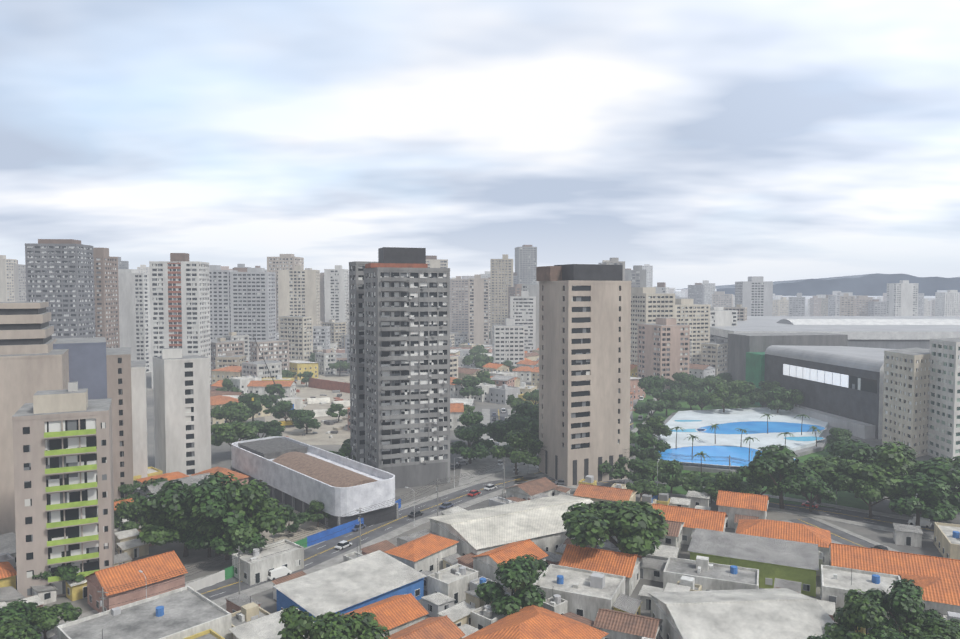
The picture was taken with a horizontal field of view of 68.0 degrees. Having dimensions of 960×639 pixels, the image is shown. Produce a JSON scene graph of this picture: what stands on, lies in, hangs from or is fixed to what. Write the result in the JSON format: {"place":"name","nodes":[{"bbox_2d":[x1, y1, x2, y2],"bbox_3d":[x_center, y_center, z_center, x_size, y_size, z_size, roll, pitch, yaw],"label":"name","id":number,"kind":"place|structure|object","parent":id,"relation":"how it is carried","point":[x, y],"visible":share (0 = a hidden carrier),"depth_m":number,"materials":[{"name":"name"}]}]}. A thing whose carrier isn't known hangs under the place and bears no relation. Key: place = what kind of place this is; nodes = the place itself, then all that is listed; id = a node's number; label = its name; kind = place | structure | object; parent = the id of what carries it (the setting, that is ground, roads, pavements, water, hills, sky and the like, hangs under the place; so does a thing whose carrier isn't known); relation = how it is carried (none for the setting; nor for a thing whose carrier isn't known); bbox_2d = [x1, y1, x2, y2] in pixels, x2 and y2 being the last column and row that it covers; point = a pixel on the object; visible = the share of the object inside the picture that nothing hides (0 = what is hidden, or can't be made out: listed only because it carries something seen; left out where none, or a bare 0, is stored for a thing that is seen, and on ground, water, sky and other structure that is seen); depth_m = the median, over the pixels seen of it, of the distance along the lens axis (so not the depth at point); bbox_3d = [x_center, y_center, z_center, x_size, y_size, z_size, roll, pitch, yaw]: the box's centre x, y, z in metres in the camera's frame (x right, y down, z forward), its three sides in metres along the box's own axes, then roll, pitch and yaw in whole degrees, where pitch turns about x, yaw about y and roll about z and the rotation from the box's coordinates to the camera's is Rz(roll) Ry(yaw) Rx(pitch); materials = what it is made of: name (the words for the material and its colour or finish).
{"place":"outdoors","nodes":[
{"label":"outdoors","id":0,"kind":"place"},
{"bbox_2d":[52,337,106,399],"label":"blue grey block wall","id":1,"kind":"structure","parent":0,"point":[87,364],"depth_m":192.31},
{"bbox_2d":[39,478,520,638],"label":"road","id":2,"kind":"structure","parent":0,"point":[322,555],"depth_m":178.26,"materials":[{"name":"grey asphalt"}]},
{"bbox_2d":[0,616,35,638],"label":"tree","id":3,"kind":"object","parent":2,"relation":"on","point":[15,628],"visible":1,"depth_m":110.20,"materials":[{"name":"green plant"}]},
{"bbox_2d":[0,599,41,638],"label":"tree","id":4,"kind":"object","parent":2,"relation":"on","point":[17,608],"visible":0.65,"depth_m":117.99,"materials":[{"name":"green plant"}]},
{"bbox_2d":[28,602,82,638],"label":"tree","id":5,"kind":"object","parent":2,"relation":"on","point":[44,618],"visible":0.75,"depth_m":124.86,"materials":[{"name":"green plant"}]},
{"bbox_2d":[268,566,291,579],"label":"truck","id":6,"kind":"object","parent":2,"relation":"on","point":[273,574],"visible":0.88,"depth_m":152.99,"materials":[{"name":"white paint"}]},
{"bbox_2d":[0,0,959,290],"label":"sky","id":7,"kind":"structure","parent":0,"point":[720,142],"materials":[{"name":"white"}]},
{"bbox_2d":[14,296,959,638],"bbox_3d":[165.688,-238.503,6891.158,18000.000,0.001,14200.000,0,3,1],"label":"ground","id":8,"kind":"structure","parent":0,"point":[222,456],"depth_m":186.51,"materials":[{"name":"grey concrete"}]},
{"bbox_2d":[0,301,68,534],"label":"beige block","id":9,"kind":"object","parent":8,"relation":"on","point":[32,361],"visible":0.38,"depth_m":171.76,"materials":[{"name":"beige concrete"}]},
{"bbox_2d":[32,563,84,581],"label":"tree","id":10,"kind":"object","parent":8,"relation":"on","point":[66,573],"visible":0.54,"depth_m":142.87,"materials":[{"name":"green plant"}]},
{"bbox_2d":[12,381,114,597],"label":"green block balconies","id":11,"kind":"structure","parent":8,"relation":"on","point":[63,474],"depth_m":143.78,"materials":[{"name":"clear concrete"}]},
{"bbox_2d":[106,347,147,501],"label":"apartment building","id":12,"kind":"structure","parent":8,"relation":"on","point":[126,385],"depth_m":198.54,"materials":[{"name":"beige concrete"}]},
{"bbox_2d":[114,480,140,500],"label":"tree","id":13,"kind":"object","parent":8,"relation":"on","point":[123,489],"visible":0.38,"depth_m":198.62,"materials":[{"name":"green plant"}]},
{"bbox_2d":[114,499,144,530],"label":"tree","id":14,"kind":"object","parent":8,"relation":"on","point":[131,512],"visible":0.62,"depth_m":174.35,"materials":[{"name":"green plant"}]},
{"bbox_2d":[120,477,175,502],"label":"tree","id":15,"kind":"object","parent":8,"relation":"on","point":[147,483],"visible":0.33,"depth_m":195.43,"materials":[{"name":"green plant"}]},
{"bbox_2d":[137,496,210,556],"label":"tree","id":16,"kind":"object","parent":8,"relation":"on","point":[154,532],"visible":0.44,"depth_m":159.55,"materials":[{"name":"green plant"}]},
{"bbox_2d":[150,483,198,542],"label":"tree","id":17,"kind":"object","parent":8,"relation":"on","point":[177,535],"visible":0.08,"depth_m":161.37,"materials":[{"name":"green plant"}]},
{"bbox_2d":[153,348,210,475],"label":"apartment building","id":18,"kind":"structure","parent":8,"relation":"on","point":[182,417],"depth_m":234.62,"materials":[{"name":"clear concrete"}]},
{"bbox_2d":[139,471,260,556],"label":"tree","id":19,"kind":"object","parent":8,"relation":"on","point":[208,496],"visible":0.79,"depth_m":158.86,"materials":[{"name":"green plant"}]},
{"bbox_2d":[179,512,248,557],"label":"tree","id":20,"kind":"object","parent":8,"relation":"on","point":[189,543],"visible":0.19,"depth_m":159.74,"materials":[{"name":"green plant"}]},
{"bbox_2d":[186,509,267,560],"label":"tree","id":21,"kind":"object","parent":8,"relation":"on","point":[218,544],"visible":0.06,"depth_m":155.81,"materials":[{"name":"green plant"}]},
{"bbox_2d":[215,378,241,391],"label":"tree","id":22,"kind":"object","parent":8,"relation":"on","point":[227,385],"visible":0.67,"depth_m":392.52,"materials":[{"name":"green plant"}]},
{"bbox_2d":[210,401,250,422],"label":"tree","id":23,"kind":"object","parent":8,"relation":"on","point":[234,411],"visible":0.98,"depth_m":294.00,"materials":[{"name":"green plant"}]},
{"bbox_2d":[211,421,258,445],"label":"tree","id":24,"kind":"object","parent":8,"relation":"on","point":[231,432],"visible":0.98,"depth_m":253.68,"materials":[{"name":"green plant"}]},
{"bbox_2d":[194,479,293,544],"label":"tree","id":25,"kind":"object","parent":8,"relation":"on","point":[248,497],"visible":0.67,"depth_m":160.84,"materials":[{"name":"green plant"}]},
{"bbox_2d":[238,392,273,420],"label":"tree","id":26,"kind":"object","parent":8,"relation":"on","point":[255,406],"visible":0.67,"depth_m":319.01,"materials":[{"name":"green plant"}]},
{"bbox_2d":[243,420,284,440],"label":"tree","id":27,"kind":"object","parent":8,"relation":"on","point":[272,428],"visible":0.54,"depth_m":274.32,"materials":[{"name":"green plant"}]},
{"bbox_2d":[260,383,285,402],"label":"tree","id":28,"kind":"object","parent":8,"relation":"on","point":[271,389],"visible":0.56,"depth_m":361.98,"materials":[{"name":"green plant"}]},
{"bbox_2d":[263,400,295,421],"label":"tree","id":29,"kind":"object","parent":8,"relation":"on","point":[280,409],"visible":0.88,"depth_m":317.86,"materials":[{"name":"green plant"}]},
{"bbox_2d":[185,499,400,590],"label":"street hoardings","id":30,"kind":"object","parent":8,"relation":"on","point":[212,579],"depth_m":177.33,"materials":[{"name":"blue metal"}]},
{"bbox_2d":[277,512,309,532],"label":"tree","id":31,"kind":"object","parent":8,"relation":"on","point":[300,519],"visible":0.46,"depth_m":180.67,"materials":[{"name":"green plant"}]},
{"bbox_2d":[291,409,320,433],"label":"tree","id":32,"kind":"object","parent":8,"relation":"on","point":[302,418],"visible":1,"depth_m":302.17,"materials":[{"name":"green plant"}]},
{"bbox_2d":[264,375,349,444],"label":"parking lot","id":33,"kind":"structure","parent":8,"relation":"on","point":[319,395],"depth_m":361.17,"materials":[{"name":"concrete"}]},
{"bbox_2d":[230,436,397,527],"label":"commercial building","id":34,"kind":"structure","parent":8,"relation":"on","point":[298,476],"depth_m":199.44,"materials":[{"name":"concrete"}]},
{"bbox_2d":[305,500,330,526],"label":"tree","id":35,"kind":"object","parent":8,"relation":"on","point":[314,508],"visible":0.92,"depth_m":184.72,"materials":[{"name":"green plant"}]},
{"bbox_2d":[277,605,389,638],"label":"tree","id":36,"kind":"object","parent":8,"relation":"on","point":[299,625],"visible":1,"depth_m":111.19,"materials":[{"name":"green plant"}]},
{"bbox_2d":[0,254,668,349],"bbox_3d":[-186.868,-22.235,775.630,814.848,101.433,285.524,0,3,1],"label":"skyline","id":37,"kind":"structure","parent":8,"relation":"on","point":[469,305],"depth_m":769.38,"materials":[{"name":"grey concrete"}]},
{"bbox_2d":[325,403,346,421],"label":"tree","id":38,"kind":"object","parent":8,"relation":"on","point":[334,408],"visible":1,"depth_m":330.46,"materials":[{"name":"green plant"}]},
{"bbox_2d":[329,361,349,375],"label":"tree","id":39,"kind":"object","parent":8,"relation":"on","point":[342,365],"visible":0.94,"depth_m":501.50,"materials":[{"name":"green plant"}]},
{"bbox_2d":[349,247,449,488],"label":"apartment tower","id":40,"kind":"structure","parent":8,"relation":"on","point":[399,314],"depth_m":223.47,"materials":[{"name":"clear concrete"}]},
{"bbox_2d":[452,375,483,397],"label":"tree","id":41,"kind":"object","parent":8,"relation":"on","point":[469,383],"visible":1,"depth_m":380.01,"materials":[{"name":"green plant"}]},
{"bbox_2d":[454,411,483,446],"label":"tree","id":42,"kind":"object","parent":8,"relation":"on","point":[466,419],"visible":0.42,"depth_m":279.25,"materials":[{"name":"green plant"}]},
{"bbox_2d":[450,423,494,463],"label":"tree","id":43,"kind":"object","parent":8,"relation":"on","point":[478,446],"visible":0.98,"depth_m":249.91,"materials":[{"name":"green plant"}]},
{"bbox_2d":[462,353,493,368],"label":"tree","id":44,"kind":"object","parent":8,"relation":"on","point":[480,360],"visible":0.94,"depth_m":495.84,"materials":[{"name":"green plant"}]},
{"bbox_2d":[210,300,746,429],"bbox_3d":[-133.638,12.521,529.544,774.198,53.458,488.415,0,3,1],"label":"blocks","id":45,"kind":"structure","parent":8,"relation":"on","point":[296,343],"depth_m":484.15,"materials":[{"name":"concrete"}]},
{"bbox_2d":[0,466,959,638],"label":"houses","id":46,"kind":"structure","parent":8,"relation":"on","point":[731,573],"depth_m":141.38,"materials":[{"name":"white concrete"}]},
{"bbox_2d":[0,475,959,638],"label":"sheds","id":47,"kind":"object","parent":8,"relation":"on","point":[473,613],"visible":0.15,"depth_m":143.01,"materials":[{"name":"grey concrete"}]},
{"bbox_2d":[476,370,494,384],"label":"tree","id":48,"kind":"object","parent":8,"relation":"on","point":[484,376],"visible":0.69,"depth_m":410.89,"materials":[{"name":"green plant"}]},
{"bbox_2d":[25,239,959,391],"bbox_3d":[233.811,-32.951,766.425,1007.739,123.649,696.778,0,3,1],"label":"skyline","id":49,"kind":"object","parent":8,"relation":"on","point":[183,302],"visible":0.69,"depth_m":514.63,"materials":[{"name":"grey concrete"}]},
{"bbox_2d":[484,413,538,451],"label":"tree","id":50,"kind":"object","parent":8,"relation":"on","point":[516,421],"visible":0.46,"depth_m":258.94,"materials":[{"name":"green plant"}]},
{"bbox_2d":[475,554,548,614],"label":"tree","id":51,"kind":"object","parent":8,"relation":"on","point":[518,573],"visible":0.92,"depth_m":129.99,"materials":[{"name":"green plant"}]},
{"bbox_2d":[486,402,538,442],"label":"tree","id":52,"kind":"object","parent":8,"relation":"on","point":[526,408],"visible":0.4,"depth_m":263.64,"materials":[{"name":"green plant"}]},
{"bbox_2d":[489,428,542,474],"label":"tree","id":53,"kind":"object","parent":8,"relation":"on","point":[521,439],"visible":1,"depth_m":235.51,"materials":[{"name":"green plant"}]},
{"bbox_2d":[506,395,532,408],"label":"tree","id":54,"kind":"object","parent":8,"relation":"on","point":[512,401],"visible":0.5,"depth_m":334.96,"materials":[{"name":"green plant"}]},
{"bbox_2d":[522,389,538,403],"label":"tree","id":55,"kind":"object","parent":8,"relation":"on","point":[533,395],"visible":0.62,"depth_m":357.18,"materials":[{"name":"green plant"}]},
{"bbox_2d":[137,260,934,315],"bbox_3d":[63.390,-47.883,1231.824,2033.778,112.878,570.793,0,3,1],"label":"skyline","id":56,"kind":"structure","parent":8,"relation":"on","point":[704,292],"depth_m":1209.79,"materials":[{"name":"concrete"}]},
{"bbox_2d":[536,264,630,485],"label":"beige office tower","id":57,"kind":"structure","parent":8,"relation":"on","point":[584,360],"depth_m":228.55,"materials":[{"name":"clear concrete"}]},
{"bbox_2d":[598,456,628,473],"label":"tree","id":58,"kind":"object","parent":8,"relation":"on","point":[607,466],"visible":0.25,"depth_m":230.35,"materials":[{"name":"green plant"}]},
{"bbox_2d":[561,500,668,556],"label":"tree","id":59,"kind":"object","parent":8,"relation":"on","point":[636,527],"visible":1,"depth_m":150.50,"materials":[{"name":"green plant"}]},
{"bbox_2d":[626,479,666,495],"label":"tree","id":60,"kind":"object","parent":8,"relation":"on","point":[642,486],"visible":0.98,"depth_m":201.76,"materials":[{"name":"green plant"}]},
{"bbox_2d":[633,399,666,416],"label":"tree","id":61,"kind":"object","parent":8,"relation":"on","point":[656,405],"visible":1,"depth_m":331.95,"materials":[{"name":"green plant"}]},
{"bbox_2d":[630,433,670,459],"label":"tree","id":62,"kind":"object","parent":8,"relation":"on","point":[647,440],"visible":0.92,"depth_m":242.04,"materials":[{"name":"green plant"}]},
{"bbox_2d":[635,415,672,436],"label":"tree","id":63,"kind":"object","parent":8,"relation":"on","point":[657,426],"visible":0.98,"depth_m":279.98,"materials":[{"name":"green plant"}]},
{"bbox_2d":[637,375,681,401],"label":"tree","id":64,"kind":"object","parent":8,"relation":"on","point":[650,385],"visible":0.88,"depth_m":371.81,"materials":[{"name":"green plant"}]},
{"bbox_2d":[652,390,681,415],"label":"tree","id":65,"kind":"object","parent":8,"relation":"on","point":[668,397],"visible":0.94,"depth_m":344.64,"materials":[{"name":"green plant"}]},
{"bbox_2d":[670,373,704,392],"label":"tree","id":66,"kind":"object","parent":8,"relation":"on","point":[690,382],"visible":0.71,"depth_m":391.60,"materials":[{"name":"green plant"}]},
{"bbox_2d":[667,471,714,491],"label":"tree","id":67,"kind":"object","parent":8,"relation":"on","point":[683,480],"visible":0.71,"depth_m":208.54,"materials":[{"name":"green plant"}]},
{"bbox_2d":[684,391,707,409],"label":"tree","id":68,"kind":"object","parent":8,"relation":"on","point":[694,399],"visible":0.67,"depth_m":351.89,"materials":[{"name":"green plant"}]},
{"bbox_2d":[450,276,946,313],"bbox_3d":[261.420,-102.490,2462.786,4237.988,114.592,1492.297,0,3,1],"label":"skyline","id":69,"kind":"structure","parent":8,"relation":"on","point":[683,293],"depth_m":2455.45,"materials":[{"name":"grey concrete"}]},
{"bbox_2d":[697,375,726,392],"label":"tree","id":70,"kind":"object","parent":8,"relation":"on","point":[709,381],"visible":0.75,"depth_m":394.19,"materials":[{"name":"green plant"}]},
{"bbox_2d":[688,475,738,503],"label":"tree","id":71,"kind":"object","parent":8,"relation":"on","point":[698,482],"visible":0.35,"depth_m":205.81,"materials":[{"name":"green plant"}]},
{"bbox_2d":[703,382,741,411],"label":"tree","id":72,"kind":"object","parent":8,"relation":"on","point":[719,394],"visible":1,"depth_m":339.62,"materials":[{"name":"green plant"}]},
{"bbox_2d":[705,471,755,496],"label":"tree","id":73,"kind":"object","parent":8,"relation":"on","point":[724,480],"visible":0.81,"depth_m":199.98,"materials":[{"name":"green plant"}]},
{"bbox_2d":[724,382,757,407],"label":"tree","id":74,"kind":"object","parent":8,"relation":"on","point":[749,399],"visible":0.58,"depth_m":353.08,"materials":[{"name":"green plant"}]},
{"bbox_2d":[633,386,868,509],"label":"park pools","id":75,"kind":"object","parent":8,"relation":"on","point":[697,421],"visible":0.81,"depth_m":286.07,"materials":[{"name":"blue liquid"}]},
{"bbox_2d":[751,380,780,406],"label":"tree","id":76,"kind":"object","parent":8,"relation":"on","point":[767,386],"visible":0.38,"depth_m":363.20,"materials":[{"name":"green plant"}]},
{"bbox_2d":[737,444,820,508],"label":"tree","id":77,"kind":"object","parent":8,"relation":"on","point":[773,461],"visible":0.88,"depth_m":198.62,"materials":[{"name":"green plant"}]},
{"bbox_2d":[764,388,793,412],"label":"tree","id":78,"kind":"object","parent":8,"relation":"on","point":[780,396],"visible":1,"depth_m":337.94,"materials":[{"name":"green plant"}]},
{"bbox_2d":[774,386,804,406],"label":"tree","id":79,"kind":"object","parent":8,"relation":"on","point":[796,397],"visible":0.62,"depth_m":339.78,"materials":[{"name":"green plant"}]},
{"bbox_2d":[727,332,895,438],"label":"arena hall","id":80,"kind":"structure","parent":8,"relation":"on","point":[836,380],"depth_m":336.02,"materials":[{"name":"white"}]},
{"bbox_2d":[788,455,866,503],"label":"tree","id":81,"kind":"object","parent":8,"relation":"on","point":[825,468],"visible":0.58,"depth_m":201.15,"materials":[{"name":"green plant"}]},
{"bbox_2d":[710,316,959,348],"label":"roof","id":82,"kind":"structure","parent":8,"relation":"on","point":[895,332],"depth_m":534.70,"materials":[{"name":"metal"}]},
{"bbox_2d":[826,427,851,444],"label":"tree","id":83,"kind":"object","parent":8,"relation":"on","point":[838,434],"visible":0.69,"depth_m":264.78,"materials":[{"name":"green plant"}]},
{"bbox_2d":[826,439,887,497],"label":"tree","id":84,"kind":"object","parent":8,"relation":"on","point":[858,450],"visible":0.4,"depth_m":210.83,"materials":[{"name":"green plant"}]},
{"bbox_2d":[822,589,907,638],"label":"tree","id":85,"kind":"object","parent":8,"relation":"on","point":[862,611],"visible":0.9,"depth_m":115.33,"materials":[{"name":"green plant"}]},
{"bbox_2d":[868,627,910,638],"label":"tree","id":86,"kind":"object","parent":8,"relation":"on","point":[878,633],"visible":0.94,"depth_m":111.71,"materials":[{"name":"green plant"}]},
{"bbox_2d":[860,441,923,511],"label":"tree","id":87,"kind":"object","parent":8,"relation":"on","point":[892,461],"visible":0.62,"depth_m":192.17,"materials":[{"name":"green plant"}]},
{"bbox_2d":[863,578,942,637],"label":"tree","id":88,"kind":"object","parent":8,"relation":"on","point":[900,602],"visible":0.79,"depth_m":120.30,"materials":[{"name":"green plant"}]},
{"bbox_2d":[882,338,959,460],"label":"apartments","id":89,"kind":"structure","parent":8,"relation":"on","point":[921,401],"depth_m":262.86,"materials":[{"name":"beige concrete"}]},
{"bbox_2d":[886,460,959,520],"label":"tree","id":90,"kind":"object","parent":8,"relation":"on","point":[948,474],"visible":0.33,"depth_m":184.68,"materials":[{"name":"green plant"}]},
{"bbox_2d":[901,616,959,638],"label":"tree","id":91,"kind":"object","parent":8,"relation":"on","point":[948,629],"visible":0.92,"depth_m":115.13,"materials":[{"name":"green plant"}]},
{"bbox_2d":[929,456,959,486],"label":"tree","id":92,"kind":"object","parent":8,"relation":"on","point":[954,462],"visible":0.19,"depth_m":199.63,"materials":[{"name":"green plant"}]},
{"bbox_2d":[458,441,538,486],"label":"plaza paving","id":93,"kind":"structure","parent":0,"point":[476,465],"depth_m":243.33,"materials":[{"name":"grey concrete"}]},
{"bbox_2d":[481,409,534,477],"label":"road","id":94,"kind":"structure","parent":0,"point":[487,416],"depth_m":346.68,"materials":[{"name":"grey asphalt"}]},
{"bbox_2d":[510,398,656,481],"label":"road","id":95,"kind":"structure","parent":0,"point":[633,429],"depth_m":309.71,"materials":[{"name":"grey asphalt"}]},
{"bbox_2d":[514,474,940,539],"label":"road","id":96,"kind":"structure","parent":0,"point":[859,517],"depth_m":197.27,"materials":[{"name":"grey asphalt"}]},
{"bbox_2d":[97,445,959,611],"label":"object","id":97,"kind":"object","parent":96,"relation":"on","point":[238,560],"visible":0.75,"depth_m":161.12,"materials":[{"name":"concrete"}]},
{"bbox_2d":[609,459,655,480],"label":"tree","id":98,"kind":"object","parent":96,"relation":"on","point":[636,465],"visible":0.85,"depth_m":220.59,"materials":[{"name":"green plant"}]},
{"bbox_2d":[638,458,669,484],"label":"tree","id":99,"kind":"object","parent":96,"relation":"on","point":[661,462],"visible":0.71,"depth_m":222.48,"materials":[{"name":"green plant"}]},
{"bbox_2d":[656,459,683,492],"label":"tree","id":100,"kind":"object","parent":96,"relation":"on","point":[675,467],"visible":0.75,"depth_m":214.82,"materials":[{"name":"green plant"}]},
{"bbox_2d":[741,474,787,495],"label":"tree","id":101,"kind":"object","parent":96,"relation":"on","point":[774,489],"visible":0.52,"depth_m":201.12,"materials":[{"name":"green plant"}]},
{"bbox_2d":[777,476,837,511],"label":"tree","id":102,"kind":"object","parent":96,"relation":"on","point":[820,488],"visible":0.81,"depth_m":195.25,"materials":[{"name":"green plant"}]},
{"bbox_2d":[831,472,905,517],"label":"tree","id":103,"kind":"object","parent":96,"relation":"on","point":[864,488],"visible":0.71,"depth_m":193.21,"materials":[{"name":"green plant"}]},
{"bbox_2d":[889,472,959,525],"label":"tree","id":104,"kind":"object","parent":96,"relation":"on","point":[933,492],"visible":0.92,"depth_m":179.84,"materials":[{"name":"green plant"}]},
{"bbox_2d":[675,273,959,295],"bbox_3d":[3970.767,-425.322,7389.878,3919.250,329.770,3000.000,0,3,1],"label":"distant hills","id":105,"kind":"structure","parent":0,"point":[870,284],"depth_m":5915.61,"materials":[{"name":"grey"}]},
{"bbox_2d":[781,517,899,551],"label":"sidewalk","id":106,"kind":"structure","parent":0,"point":[839,535],"depth_m":180.43,"materials":[{"name":"concrete"}]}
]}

